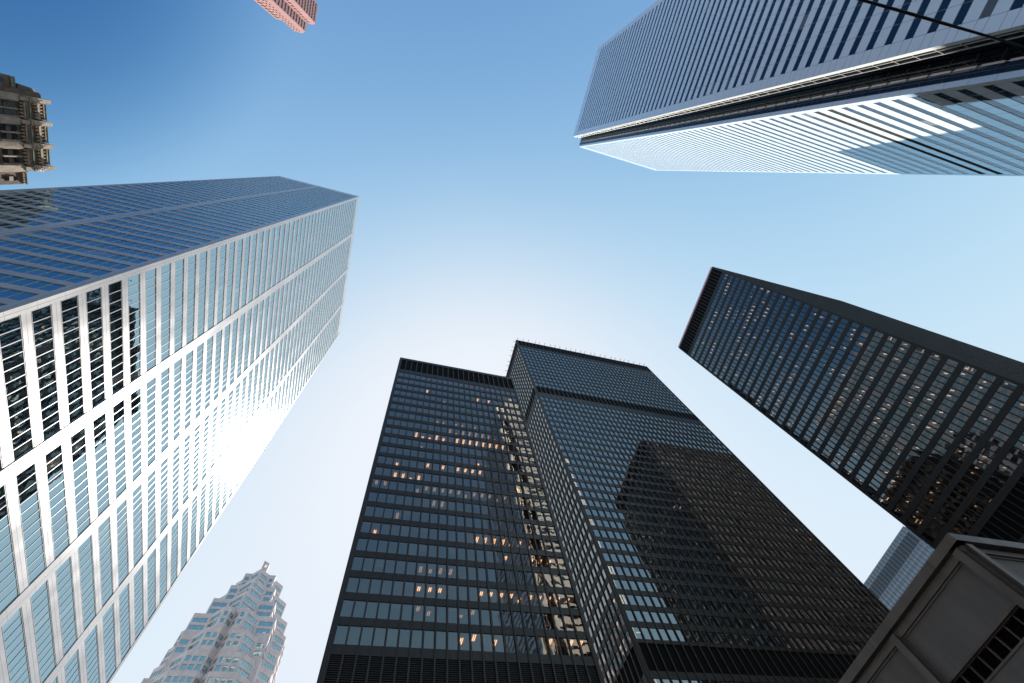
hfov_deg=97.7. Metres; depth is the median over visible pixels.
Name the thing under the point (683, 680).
window
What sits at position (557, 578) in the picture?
window
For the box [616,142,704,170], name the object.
window
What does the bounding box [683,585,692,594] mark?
window
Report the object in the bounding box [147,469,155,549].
window
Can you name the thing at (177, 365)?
window
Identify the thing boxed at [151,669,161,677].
window
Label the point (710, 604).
window
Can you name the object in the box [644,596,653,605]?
window
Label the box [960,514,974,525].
window
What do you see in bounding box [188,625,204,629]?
window
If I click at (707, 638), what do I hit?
window
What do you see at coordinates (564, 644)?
window
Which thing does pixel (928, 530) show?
window
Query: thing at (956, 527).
window
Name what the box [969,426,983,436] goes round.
window
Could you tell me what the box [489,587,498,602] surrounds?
window
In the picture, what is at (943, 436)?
window
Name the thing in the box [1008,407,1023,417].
window
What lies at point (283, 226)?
window
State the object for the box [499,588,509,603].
window
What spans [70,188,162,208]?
window
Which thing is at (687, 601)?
window
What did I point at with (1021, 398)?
window
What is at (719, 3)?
window
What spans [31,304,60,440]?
window
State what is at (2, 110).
window
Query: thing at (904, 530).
window
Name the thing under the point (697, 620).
window
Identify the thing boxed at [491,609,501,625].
window
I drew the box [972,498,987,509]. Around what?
window
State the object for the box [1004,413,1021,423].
window
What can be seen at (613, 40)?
window
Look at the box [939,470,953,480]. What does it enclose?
window
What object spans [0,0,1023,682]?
sky
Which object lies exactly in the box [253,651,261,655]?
window
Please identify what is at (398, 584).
window
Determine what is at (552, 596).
window
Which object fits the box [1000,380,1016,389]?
window
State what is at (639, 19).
window
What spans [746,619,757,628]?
window
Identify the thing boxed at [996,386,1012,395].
window
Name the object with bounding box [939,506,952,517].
window
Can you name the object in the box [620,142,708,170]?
window
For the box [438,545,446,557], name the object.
window
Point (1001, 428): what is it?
window
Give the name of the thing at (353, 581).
window
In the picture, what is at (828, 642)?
window
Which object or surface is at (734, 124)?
window
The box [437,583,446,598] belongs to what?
window
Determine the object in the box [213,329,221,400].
window
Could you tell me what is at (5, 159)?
window
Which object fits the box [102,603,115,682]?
window
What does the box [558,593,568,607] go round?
window
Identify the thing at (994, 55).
notch window
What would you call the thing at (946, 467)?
window
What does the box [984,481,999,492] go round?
window
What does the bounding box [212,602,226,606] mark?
window
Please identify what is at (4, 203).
window
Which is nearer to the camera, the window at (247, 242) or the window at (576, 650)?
the window at (576, 650)
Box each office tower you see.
[0,176,358,682]
[141,561,286,682]
[254,0,317,32]
[317,357,604,682]
[505,339,889,682]
[573,0,1023,175]
[678,267,1023,548]
[864,526,934,610]
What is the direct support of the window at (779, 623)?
in the office tower at (697, 550)
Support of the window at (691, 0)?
in the office tower at (824, 86)
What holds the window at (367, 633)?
in the office tower at (458, 570)
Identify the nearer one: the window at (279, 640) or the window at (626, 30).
the window at (279, 640)
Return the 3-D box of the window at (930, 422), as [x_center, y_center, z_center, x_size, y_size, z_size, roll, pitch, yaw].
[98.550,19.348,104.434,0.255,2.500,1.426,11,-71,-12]
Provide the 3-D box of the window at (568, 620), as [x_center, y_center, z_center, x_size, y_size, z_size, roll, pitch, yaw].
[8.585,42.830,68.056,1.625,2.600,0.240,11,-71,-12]
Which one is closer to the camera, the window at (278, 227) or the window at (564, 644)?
the window at (564, 644)
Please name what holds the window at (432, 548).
in the office tower at (458, 570)
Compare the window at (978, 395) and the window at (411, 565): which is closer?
the window at (411, 565)
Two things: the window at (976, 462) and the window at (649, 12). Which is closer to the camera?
the window at (976, 462)
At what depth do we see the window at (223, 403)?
106.14 m
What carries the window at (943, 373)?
in the office tower at (918, 431)
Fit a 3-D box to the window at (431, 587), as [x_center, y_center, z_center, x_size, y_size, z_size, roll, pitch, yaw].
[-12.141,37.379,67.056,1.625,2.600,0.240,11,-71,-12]
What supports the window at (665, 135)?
in the office tower at (824, 86)
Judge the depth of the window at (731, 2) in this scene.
135.85 m
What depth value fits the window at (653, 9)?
197.16 m
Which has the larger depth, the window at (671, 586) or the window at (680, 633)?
the window at (671, 586)
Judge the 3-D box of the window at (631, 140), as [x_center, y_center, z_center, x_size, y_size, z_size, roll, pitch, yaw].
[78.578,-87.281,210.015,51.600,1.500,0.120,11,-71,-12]
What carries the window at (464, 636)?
in the office tower at (458, 570)
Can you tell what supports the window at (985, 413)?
in the office tower at (918, 431)
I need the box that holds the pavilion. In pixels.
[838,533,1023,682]
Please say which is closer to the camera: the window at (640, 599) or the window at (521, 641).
the window at (521, 641)
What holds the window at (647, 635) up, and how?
in the office tower at (697, 550)
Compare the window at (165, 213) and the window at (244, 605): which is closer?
the window at (165, 213)
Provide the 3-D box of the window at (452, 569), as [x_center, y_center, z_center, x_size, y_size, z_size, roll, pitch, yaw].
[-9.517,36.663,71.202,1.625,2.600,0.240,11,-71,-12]
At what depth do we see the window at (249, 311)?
110.93 m
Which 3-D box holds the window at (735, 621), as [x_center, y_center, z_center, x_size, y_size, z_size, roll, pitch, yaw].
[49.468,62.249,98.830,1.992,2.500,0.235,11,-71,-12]
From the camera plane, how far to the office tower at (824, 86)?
109.92 m
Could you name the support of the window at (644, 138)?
in the office tower at (824, 86)
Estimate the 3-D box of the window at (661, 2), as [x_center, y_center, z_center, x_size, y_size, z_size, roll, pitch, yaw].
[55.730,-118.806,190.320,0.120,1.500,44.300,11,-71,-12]
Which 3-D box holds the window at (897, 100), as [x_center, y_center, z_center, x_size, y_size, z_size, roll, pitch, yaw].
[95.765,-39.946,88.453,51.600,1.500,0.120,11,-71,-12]
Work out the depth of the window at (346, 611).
61.23 m
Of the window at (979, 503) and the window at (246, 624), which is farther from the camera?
the window at (246, 624)
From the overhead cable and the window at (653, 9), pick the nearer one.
the overhead cable
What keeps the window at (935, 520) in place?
in the office tower at (918, 431)
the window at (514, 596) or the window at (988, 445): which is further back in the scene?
the window at (988, 445)
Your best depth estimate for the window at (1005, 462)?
90.41 m
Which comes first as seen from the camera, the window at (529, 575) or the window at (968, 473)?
the window at (529, 575)
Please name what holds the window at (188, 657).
in the office tower at (235, 634)
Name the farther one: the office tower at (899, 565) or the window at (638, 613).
the office tower at (899, 565)
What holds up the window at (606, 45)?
in the office tower at (824, 86)
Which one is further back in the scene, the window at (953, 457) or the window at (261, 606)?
the window at (261, 606)
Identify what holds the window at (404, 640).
in the office tower at (458, 570)
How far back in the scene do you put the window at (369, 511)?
93.26 m
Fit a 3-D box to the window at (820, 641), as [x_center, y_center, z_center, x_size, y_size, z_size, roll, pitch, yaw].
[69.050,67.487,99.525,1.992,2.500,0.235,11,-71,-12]
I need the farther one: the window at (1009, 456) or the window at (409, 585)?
the window at (1009, 456)
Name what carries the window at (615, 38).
in the office tower at (824, 86)
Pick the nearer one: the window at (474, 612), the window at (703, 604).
the window at (474, 612)
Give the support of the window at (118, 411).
in the office tower at (165, 347)
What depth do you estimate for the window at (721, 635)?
94.15 m
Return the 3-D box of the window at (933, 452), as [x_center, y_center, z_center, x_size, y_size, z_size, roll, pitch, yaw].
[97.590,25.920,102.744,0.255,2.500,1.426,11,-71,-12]
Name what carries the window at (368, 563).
in the office tower at (458, 570)
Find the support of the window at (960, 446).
in the office tower at (918, 431)
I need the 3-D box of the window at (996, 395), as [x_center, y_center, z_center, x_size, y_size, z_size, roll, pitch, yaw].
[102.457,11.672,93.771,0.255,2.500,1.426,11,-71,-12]
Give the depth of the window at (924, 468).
104.16 m
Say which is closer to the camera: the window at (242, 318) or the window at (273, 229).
the window at (242, 318)
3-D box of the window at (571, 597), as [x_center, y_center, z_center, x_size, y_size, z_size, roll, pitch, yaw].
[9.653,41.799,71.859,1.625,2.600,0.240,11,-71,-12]
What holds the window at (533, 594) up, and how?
in the office tower at (458, 570)
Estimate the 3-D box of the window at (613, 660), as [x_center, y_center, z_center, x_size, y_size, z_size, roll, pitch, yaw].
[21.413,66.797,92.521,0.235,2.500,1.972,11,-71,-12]
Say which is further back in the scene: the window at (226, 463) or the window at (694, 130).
the window at (694, 130)
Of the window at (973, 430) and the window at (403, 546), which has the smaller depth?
the window at (403, 546)
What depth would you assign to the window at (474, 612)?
65.04 m
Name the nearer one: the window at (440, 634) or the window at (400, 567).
the window at (440, 634)
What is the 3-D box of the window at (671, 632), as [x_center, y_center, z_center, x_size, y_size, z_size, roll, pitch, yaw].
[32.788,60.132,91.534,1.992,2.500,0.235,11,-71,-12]
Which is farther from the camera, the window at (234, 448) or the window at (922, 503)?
the window at (234, 448)
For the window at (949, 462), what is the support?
in the office tower at (918, 431)
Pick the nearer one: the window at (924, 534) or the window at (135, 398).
the window at (135, 398)
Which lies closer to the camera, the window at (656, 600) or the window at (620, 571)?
the window at (656, 600)
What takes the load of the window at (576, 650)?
in the office tower at (458, 570)
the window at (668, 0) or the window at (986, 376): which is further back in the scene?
the window at (668, 0)
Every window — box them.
[0,99,14,106]
[0,108,15,114]
[0,124,16,130]
[0,132,17,138]
[0,177,355,682]
[0,192,113,215]
[0,194,99,217]
[0,200,83,219]
[0,207,63,222]
[0,239,130,269]
[0,249,111,275]
[0,261,90,282]
[0,315,33,460]
[0,484,18,612]
[1,607,30,682]
[2,149,18,154]
[3,157,19,162]
[3,234,148,263]
[4,176,16,180]
[15,463,45,584]
[20,191,127,213]
[29,230,161,258]
[30,581,55,682]
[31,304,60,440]
[38,190,139,211]
[45,444,69,559]
[51,227,176,253]
[54,189,149,209]
[55,556,76,655]
[60,295,83,423]
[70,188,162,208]
[70,427,90,536]
[71,224,188,249]
[78,536,95,629]
[84,625,99,682]
[86,187,170,206]
[86,287,104,407]
[88,222,199,245]
[92,412,109,516]
[98,516,112,606]
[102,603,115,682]
[106,219,209,242]
[108,280,123,394]
[112,399,126,498]
[116,499,128,586]
[119,217,219,239]
[119,583,129,660]
[128,274,140,382]
[130,387,141,481]
[132,483,142,565]
[133,215,228,236]
[134,565,143,639]
[145,213,237,233]
[145,268,155,371]
[146,377,155,466]
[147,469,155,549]
[147,548,155,619]
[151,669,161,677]
[158,212,244,231]
[159,533,167,603]
[160,367,169,453]
[160,456,167,532]
[161,263,170,361]
[169,210,251,229]
[170,520,177,586]
[170,657,182,666]
[171,444,179,518]
[173,358,181,440]
[174,259,183,352]
[175,647,185,652]
[179,639,188,644]
[180,507,187,571]
[182,433,190,504]
[184,350,192,429]
[184,655,191,660]
[186,254,195,344]
[187,664,194,669]
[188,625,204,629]
[188,641,199,649]
[190,494,197,556]
[192,422,200,492]
[192,617,207,622]
[192,633,203,642]
[194,342,203,419]
[197,251,206,336]
[199,482,206,542]
[201,413,209,480]
[201,573,281,682]
[202,665,207,673]
[204,336,212,409]
[207,247,216,330]
[207,472,214,530]
[207,619,217,626]
[208,609,219,612]
[210,405,217,469]
[211,612,221,620]
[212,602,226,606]
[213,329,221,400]
[214,462,221,520]
[217,244,226,323]
[218,397,225,459]
[221,324,229,393]
[222,453,228,508]
[225,390,232,450]
[226,241,234,317]
[228,444,235,499]
[229,318,237,385]
[230,596,242,604]
[232,382,239,441]
[234,238,242,311]
[236,313,244,378]
[237,667,248,677]
[239,375,246,432]
[240,642,250,653]
[240,659,251,669]
[241,236,249,306]
[241,602,253,610]
[243,308,251,371]
[243,620,252,630]
[243,635,253,645]
[244,596,255,606]
[245,369,252,424]
[246,614,255,623]
[248,233,256,302]
[249,304,257,365]
[250,588,260,598]
[251,363,258,417]
[253,583,263,592]
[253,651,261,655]
[255,231,263,297]
[255,300,263,359]
[255,628,269,632]
[256,612,270,615]
[256,643,264,647]
[258,621,272,625]
[258,671,268,681]
[259,605,272,609]
[261,229,269,293]
[261,296,268,353]
[263,660,273,670]
[266,227,274,290]
[266,652,276,662]
[271,641,280,651]
[272,225,280,286]
[273,635,282,644]
[274,600,283,609]
[276,620,284,629]
[277,224,285,282]
[333,624,348,643]
[340,599,353,616]
[346,576,358,591]
[347,625,360,644]
[351,556,363,569]
[353,600,365,617]
[356,537,367,550]
[358,577,370,592]
[360,520,370,532]
[360,626,373,645]
[362,557,373,570]
[364,372,571,587]
[365,601,377,617]
[367,538,377,551]
[370,578,381,593]
[373,627,385,645]
[374,558,384,571]
[377,539,387,552]
[377,601,389,618]
[381,579,392,594]
[385,559,395,572]
[386,627,398,646]
[388,540,397,552]
[390,602,400,619]
[393,580,403,595]
[396,560,405,573]
[398,541,407,554]
[399,628,410,646]
[401,603,412,620]
[404,581,414,596]
[406,561,415,574]
[408,542,417,554]
[411,629,422,647]
[413,604,423,620]
[415,582,424,596]
[417,561,426,575]
[418,543,427,555]
[424,629,434,648]
[425,605,434,621]
[426,582,435,597]
[427,562,436,576]
[428,544,436,556]
[436,630,445,648]
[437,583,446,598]
[437,605,446,622]
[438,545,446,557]
[438,563,446,577]
[448,546,456,558]
[448,564,456,577]
[448,584,456,599]
[448,606,457,623]
[448,631,457,649]
[458,547,465,559]
[458,565,466,578]
[459,585,467,600]
[459,607,468,623]
[460,631,469,650]
[467,548,475,560]
[468,566,476,579]
[469,586,478,600]
[470,608,479,624]
[471,632,481,650]
[478,567,486,580]
[479,587,488,601]
[481,609,490,625]
[483,633,493,651]
[488,568,496,581]
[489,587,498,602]
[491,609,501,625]
[494,633,504,651]
[497,569,506,582]
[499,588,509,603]
[502,610,512,626]
[505,634,516,652]
[506,569,516,583]
[509,589,519,603]
[510,347,888,682]
[513,611,523,627]
[516,570,525,583]
[516,635,527,652]
[519,590,529,604]
[523,611,533,627]
[525,571,534,584]
[527,635,538,653]
[529,591,539,605]
[533,612,544,628]
[534,572,544,585]
[538,591,549,606]
[538,636,549,653]
[543,613,554,629]
[544,573,553,586]
[548,592,558,606]
[548,637,560,654]
[553,574,562,586]
[553,614,564,629]
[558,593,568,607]
[559,637,571,655]
[563,614,574,630]
[567,594,578,608]
[569,638,581,655]
[573,615,584,630]
[577,29,1023,138]
[578,49,601,130]
[579,44,1023,144]
[579,638,592,656]
[580,48,603,129]
[582,45,606,128]
[583,44,608,129]
[586,42,610,126]
[587,40,613,128]
[589,38,615,127]
[591,36,618,127]
[594,33,621,125]
[596,32,623,125]
[598,30,626,125]
[600,27,629,124]
[602,552,611,560]
[603,25,632,123]
[604,144,684,169]
[605,23,635,123]
[607,144,687,169]
[607,565,616,574]
[608,19,639,122]
[608,143,690,169]
[610,17,642,121]
[610,553,618,561]
[611,143,694,169]
[612,657,617,672]
[613,14,646,120]
[613,579,622,588]
[615,143,701,170]
[615,566,624,574]
[615,651,620,665]
[616,12,649,120]
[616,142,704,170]
[618,614,623,627]
[618,644,623,658]
[619,9,653,119]
[619,594,628,603]
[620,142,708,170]
[621,141,712,170]
[621,580,630,589]
[621,637,627,652]
[622,6,657,118]
[623,567,632,575]
[624,630,630,645]
[625,2,661,117]
[625,141,716,170]
[625,610,635,620]
[626,140,720,170]
[627,594,637,604]
[628,0,665,116]
[629,580,638,589]
[630,567,640,576]
[631,140,725,170]
[632,0,668,115]
[632,139,729,170]
[632,627,643,638]
[634,610,644,621]
[635,0,672,114]
[635,595,645,605]
[637,139,734,170]
[637,581,646,590]
[638,568,647,576]
[639,0,675,113]
[639,138,739,170]
[641,627,651,638]
[642,0,679,112]
[642,611,652,621]
[644,138,744,170]
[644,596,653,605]
[645,582,654,591]
[646,0,683,111]
[646,569,655,577]
[647,137,749,170]
[650,0,687,110]
[650,611,661,622]
[650,628,661,639]
[651,596,661,606]
[652,137,755,170]
[652,582,662,591]
[652,678,661,682]
[653,570,662,578]
[655,0,691,109]
[655,136,760,170]
[658,628,670,640]
[659,0,696,107]
[659,135,766,170]
[659,597,670,607]
[659,612,669,622]
[660,570,670,579]
[660,583,670,592]
[662,678,671,682]
[664,0,700,106]
[665,135,772,170]
[667,613,678,623]
[667,629,678,640]
[668,0,705,105]
[668,134,781,171]
[668,584,677,593]
[668,598,677,607]
[672,133,788,171]
[672,679,680,682]
[673,0,710,104]
[675,585,685,593]
[675,598,685,608]
[675,613,686,623]
[675,629,687,641]
[679,0,715,102]
[679,133,795,171]
[681,679,689,682]
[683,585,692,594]
[683,599,693,608]
[683,614,694,624]
[684,0,721,101]
[684,132,802,171]
[684,630,695,641]
[688,131,809,171]
[690,0,726,99]
[690,586,700,595]
[691,600,701,609]
[691,614,702,625]
[692,631,704,642]
[694,130,817,171]
[696,0,732,97]
[698,587,707,595]
[698,600,709,610]
[699,129,825,171]
[699,615,710,625]
[700,631,712,642]
[703,0,739,95]
[705,128,834,171]
[706,601,716,610]
[707,616,718,626]
[709,0,745,94]
[709,632,720,643]
[712,127,843,171]
[713,601,724,611]
[715,616,726,626]
[717,0,752,91]
[717,632,728,643]
[719,126,852,171]
[721,602,731,611]
[723,617,734,627]
[724,0,759,89]
[725,633,737,644]
[726,125,865,172]
[729,603,739,612]
[730,617,741,627]
[732,0,1023,130]
[733,633,745,644]
[734,124,875,172]
[735,603,747,613]
[738,618,749,628]
[741,634,753,645]
[743,123,886,172]
[743,604,754,613]
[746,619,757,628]
[748,634,761,645]
[751,121,897,172]
[753,619,765,629]
[757,635,769,646]
[759,120,909,172]
[761,620,772,629]
[764,635,776,646]
[768,620,779,630]
[770,118,922,172]
[772,636,784,646]
[776,621,786,630]
[779,117,935,172]
[779,636,792,647]
[782,621,794,631]
[787,637,799,647]
[790,622,802,632]
[791,115,953,173]
[794,637,807,648]
[802,113,968,173]
[802,638,814,648]
[809,638,822,649]
[814,111,984,173]
[817,639,829,649]
[823,639,836,650]
[828,109,1001,173]
[831,640,843,650]
[843,107,1022,174]
[857,105,1023,169]
[865,528,906,587]
[874,102,1023,161]
[880,542,923,602]
[884,546,928,606]
[890,528,933,610]
[892,99,1023,152]
[911,96,1023,142]
[912,510,924,520]
[915,505,927,515]
[919,500,931,510]
[920,464,931,474]
[921,532,934,542]
[922,495,934,505]
[923,459,935,469]
[925,526,937,538]
[926,455,939,464]
[926,490,938,500]
[927,420,939,428]
[928,522,941,532]
[929,485,941,495]
[930,414,942,423]
[930,449,942,459]
[932,480,945,490]
[932,516,945,528]
[933,444,946,453]
[934,409,946,418]
[935,512,948,522]
[936,475,949,485]
[937,404,950,412]
[937,439,949,448]
[938,369,950,377]
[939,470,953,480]
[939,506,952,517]
[940,434,953,443]
[941,364,954,372]
[941,398,954,407]
[942,501,956,512]
[943,428,957,438]
[943,464,956,474]
[944,393,957,401]
[945,359,957,366]
[946,496,959,507]
[947,423,960,432]
[947,459,960,469]
[948,387,961,396]
[950,454,964,464]
[950,491,963,502]
[951,382,964,391]
[951,417,964,426]
[953,486,967,496]
[953,524,967,534]
[953,606,1023,682]
[954,412,968,421]
[954,448,967,458]
[955,376,968,385]
[957,443,971,453]
[957,481,971,491]
[957,519,971,530]
[958,371,972,379]
[958,407,971,416]
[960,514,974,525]
[961,401,976,410]
[961,438,975,447]
[961,475,975,486]
[962,365,975,374]
[964,508,979,520]
[965,395,979,404]
[965,432,979,442]
[965,470,979,480]
[968,464,983,475]
[968,503,983,514]
[969,390,983,398]
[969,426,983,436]
[972,421,987,430]
[972,459,987,469]
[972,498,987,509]
[973,384,987,393]
[976,415,991,425]
[976,453,991,464]
[976,492,991,503]
[977,378,991,387]
[980,372,995,381]
[980,409,995,419]
[980,448,995,458]
[980,487,995,498]
[984,404,999,413]
[984,442,999,452]
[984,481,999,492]
[988,398,1004,407]
[988,436,1003,446]
[988,476,1004,487]
[992,392,1008,401]
[992,430,1008,441]
[992,470,1008,481]
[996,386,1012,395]
[996,425,1012,435]
[996,464,1012,475]
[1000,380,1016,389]
[1000,419,1016,429]
[1000,458,1017,469]
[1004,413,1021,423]
[1005,453,1021,464]
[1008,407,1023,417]
[1009,447,1023,457]
[1013,401,1023,409]
[1013,440,1023,450]
[1017,394,1023,401]
[1017,435,1023,441]
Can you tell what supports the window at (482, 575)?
in the office tower at (458, 570)
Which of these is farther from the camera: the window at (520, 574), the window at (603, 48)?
the window at (603, 48)
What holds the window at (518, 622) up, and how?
in the office tower at (458, 570)
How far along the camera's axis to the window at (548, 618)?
67.44 m
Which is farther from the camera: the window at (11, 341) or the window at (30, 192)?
the window at (30, 192)
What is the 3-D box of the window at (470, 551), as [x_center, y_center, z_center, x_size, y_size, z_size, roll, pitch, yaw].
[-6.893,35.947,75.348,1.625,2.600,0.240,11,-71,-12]
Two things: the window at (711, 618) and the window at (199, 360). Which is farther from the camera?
the window at (711, 618)
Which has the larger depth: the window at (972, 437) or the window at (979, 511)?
the window at (972, 437)
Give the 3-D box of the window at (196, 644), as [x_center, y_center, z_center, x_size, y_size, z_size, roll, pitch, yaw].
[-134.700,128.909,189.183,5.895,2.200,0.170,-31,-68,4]
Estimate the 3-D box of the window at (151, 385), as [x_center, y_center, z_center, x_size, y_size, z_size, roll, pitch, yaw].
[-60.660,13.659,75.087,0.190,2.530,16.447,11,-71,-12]
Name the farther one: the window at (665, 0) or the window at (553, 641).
the window at (665, 0)
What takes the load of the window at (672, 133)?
in the office tower at (824, 86)
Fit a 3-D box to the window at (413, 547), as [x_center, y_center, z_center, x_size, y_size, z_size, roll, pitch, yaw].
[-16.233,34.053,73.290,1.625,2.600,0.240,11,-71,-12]
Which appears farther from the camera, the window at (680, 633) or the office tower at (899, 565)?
the office tower at (899, 565)
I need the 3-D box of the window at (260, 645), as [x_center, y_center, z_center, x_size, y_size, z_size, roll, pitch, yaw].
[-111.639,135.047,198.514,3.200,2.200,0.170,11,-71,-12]
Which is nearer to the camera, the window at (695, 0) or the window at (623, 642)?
the window at (623, 642)
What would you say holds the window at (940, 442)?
in the office tower at (918, 431)
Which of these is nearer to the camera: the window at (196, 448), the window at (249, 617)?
the window at (196, 448)
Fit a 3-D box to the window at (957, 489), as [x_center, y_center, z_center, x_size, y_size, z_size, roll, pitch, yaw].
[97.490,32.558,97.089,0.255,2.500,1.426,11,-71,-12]
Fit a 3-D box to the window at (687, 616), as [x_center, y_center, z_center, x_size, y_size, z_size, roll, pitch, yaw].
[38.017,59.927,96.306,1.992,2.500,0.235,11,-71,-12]
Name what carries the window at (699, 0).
in the office tower at (824, 86)
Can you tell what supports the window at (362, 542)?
in the office tower at (458, 570)
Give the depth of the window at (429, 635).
60.18 m
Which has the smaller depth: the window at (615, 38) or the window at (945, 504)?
the window at (945, 504)
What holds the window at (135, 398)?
in the office tower at (165, 347)
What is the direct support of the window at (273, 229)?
in the office tower at (165, 347)
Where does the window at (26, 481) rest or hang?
in the office tower at (165, 347)
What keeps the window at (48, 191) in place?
in the office tower at (165, 347)
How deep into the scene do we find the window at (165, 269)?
72.66 m
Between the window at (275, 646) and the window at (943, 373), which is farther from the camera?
the window at (275, 646)
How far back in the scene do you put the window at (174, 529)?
94.10 m
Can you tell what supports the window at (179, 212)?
in the office tower at (165, 347)
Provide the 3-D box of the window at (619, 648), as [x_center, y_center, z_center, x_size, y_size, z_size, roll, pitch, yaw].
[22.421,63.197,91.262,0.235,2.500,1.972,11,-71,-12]
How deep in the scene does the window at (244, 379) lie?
116.83 m
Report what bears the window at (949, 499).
in the office tower at (918, 431)
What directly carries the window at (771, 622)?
in the office tower at (697, 550)
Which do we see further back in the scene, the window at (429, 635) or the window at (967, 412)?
the window at (967, 412)
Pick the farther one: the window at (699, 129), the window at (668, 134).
the window at (668, 134)
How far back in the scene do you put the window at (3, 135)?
106.61 m
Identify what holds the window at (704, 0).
in the office tower at (824, 86)
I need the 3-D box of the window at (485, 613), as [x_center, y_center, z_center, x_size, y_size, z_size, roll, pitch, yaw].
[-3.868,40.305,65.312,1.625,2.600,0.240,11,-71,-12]
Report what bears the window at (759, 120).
in the office tower at (824, 86)
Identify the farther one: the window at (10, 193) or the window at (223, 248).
the window at (223, 248)
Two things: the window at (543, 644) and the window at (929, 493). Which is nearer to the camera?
the window at (543, 644)
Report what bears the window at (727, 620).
in the office tower at (697, 550)
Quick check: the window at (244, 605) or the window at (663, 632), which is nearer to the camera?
the window at (663, 632)
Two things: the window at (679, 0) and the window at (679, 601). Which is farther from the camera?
the window at (679, 0)
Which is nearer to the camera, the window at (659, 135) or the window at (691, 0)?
the window at (691, 0)
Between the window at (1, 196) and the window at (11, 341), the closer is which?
the window at (11, 341)
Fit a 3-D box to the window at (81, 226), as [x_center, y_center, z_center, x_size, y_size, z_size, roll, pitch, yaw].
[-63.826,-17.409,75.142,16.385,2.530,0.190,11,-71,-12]
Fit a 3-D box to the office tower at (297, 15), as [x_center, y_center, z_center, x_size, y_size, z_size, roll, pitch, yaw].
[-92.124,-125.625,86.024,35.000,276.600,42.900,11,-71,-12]
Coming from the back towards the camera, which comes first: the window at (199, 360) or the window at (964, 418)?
the window at (964, 418)
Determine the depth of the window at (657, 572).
106.50 m
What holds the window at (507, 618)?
in the office tower at (458, 570)
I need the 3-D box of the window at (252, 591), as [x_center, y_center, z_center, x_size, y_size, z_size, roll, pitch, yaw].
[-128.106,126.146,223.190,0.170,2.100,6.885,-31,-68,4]
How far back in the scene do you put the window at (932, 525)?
100.32 m
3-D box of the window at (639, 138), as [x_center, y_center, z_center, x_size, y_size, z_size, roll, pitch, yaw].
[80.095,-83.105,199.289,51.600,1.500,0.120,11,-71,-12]
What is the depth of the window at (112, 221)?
82.36 m
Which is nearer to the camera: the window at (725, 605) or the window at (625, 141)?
the window at (725, 605)
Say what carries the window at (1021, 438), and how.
in the office tower at (918, 431)
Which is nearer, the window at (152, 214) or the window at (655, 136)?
the window at (152, 214)
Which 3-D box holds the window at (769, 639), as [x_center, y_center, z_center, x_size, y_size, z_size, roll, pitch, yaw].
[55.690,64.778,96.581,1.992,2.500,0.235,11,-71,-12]
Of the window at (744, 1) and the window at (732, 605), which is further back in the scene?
the window at (744, 1)
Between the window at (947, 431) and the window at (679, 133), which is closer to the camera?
the window at (947, 431)
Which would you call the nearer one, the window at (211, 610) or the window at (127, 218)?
the window at (127, 218)
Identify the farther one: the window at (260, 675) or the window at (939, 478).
the window at (260, 675)
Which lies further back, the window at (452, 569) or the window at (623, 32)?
the window at (623, 32)
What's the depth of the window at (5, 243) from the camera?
61.00 m
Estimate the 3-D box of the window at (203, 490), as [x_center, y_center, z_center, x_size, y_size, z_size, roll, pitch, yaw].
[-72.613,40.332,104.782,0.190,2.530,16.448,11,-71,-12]
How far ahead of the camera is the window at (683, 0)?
169.61 m
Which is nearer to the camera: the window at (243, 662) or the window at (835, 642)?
the window at (835, 642)
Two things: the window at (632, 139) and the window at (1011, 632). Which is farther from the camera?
the window at (632, 139)
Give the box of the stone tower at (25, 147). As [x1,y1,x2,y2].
[0,73,55,184]
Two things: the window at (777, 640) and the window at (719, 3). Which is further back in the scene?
the window at (719, 3)
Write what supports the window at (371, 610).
in the office tower at (458, 570)
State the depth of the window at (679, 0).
172.83 m
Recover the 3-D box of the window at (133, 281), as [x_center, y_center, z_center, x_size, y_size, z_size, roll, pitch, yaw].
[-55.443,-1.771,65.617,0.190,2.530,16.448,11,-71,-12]
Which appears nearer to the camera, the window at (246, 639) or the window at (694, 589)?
the window at (694, 589)
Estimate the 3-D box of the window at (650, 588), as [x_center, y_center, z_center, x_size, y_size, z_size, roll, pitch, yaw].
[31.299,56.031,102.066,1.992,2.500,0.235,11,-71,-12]
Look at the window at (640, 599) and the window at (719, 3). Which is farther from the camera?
the window at (719, 3)
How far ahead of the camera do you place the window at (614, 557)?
107.94 m
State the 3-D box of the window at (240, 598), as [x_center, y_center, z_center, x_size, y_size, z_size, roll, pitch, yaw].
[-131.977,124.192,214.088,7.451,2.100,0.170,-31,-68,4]
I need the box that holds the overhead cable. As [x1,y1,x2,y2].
[857,0,1023,47]
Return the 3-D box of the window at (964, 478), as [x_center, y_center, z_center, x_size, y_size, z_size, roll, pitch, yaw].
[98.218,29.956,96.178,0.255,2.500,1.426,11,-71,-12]
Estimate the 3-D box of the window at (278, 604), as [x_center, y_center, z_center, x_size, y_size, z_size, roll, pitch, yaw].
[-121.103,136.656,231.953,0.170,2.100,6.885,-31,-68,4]
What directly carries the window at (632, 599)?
in the office tower at (697, 550)
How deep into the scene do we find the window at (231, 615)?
198.39 m
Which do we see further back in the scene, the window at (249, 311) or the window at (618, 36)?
the window at (618, 36)
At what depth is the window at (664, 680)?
82.00 m
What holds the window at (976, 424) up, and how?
in the office tower at (918, 431)
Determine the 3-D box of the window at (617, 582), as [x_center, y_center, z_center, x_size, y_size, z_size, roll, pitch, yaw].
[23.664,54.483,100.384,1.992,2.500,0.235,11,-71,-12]
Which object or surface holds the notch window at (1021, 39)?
in the office tower at (824, 86)
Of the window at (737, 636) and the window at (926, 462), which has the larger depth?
the window at (926, 462)

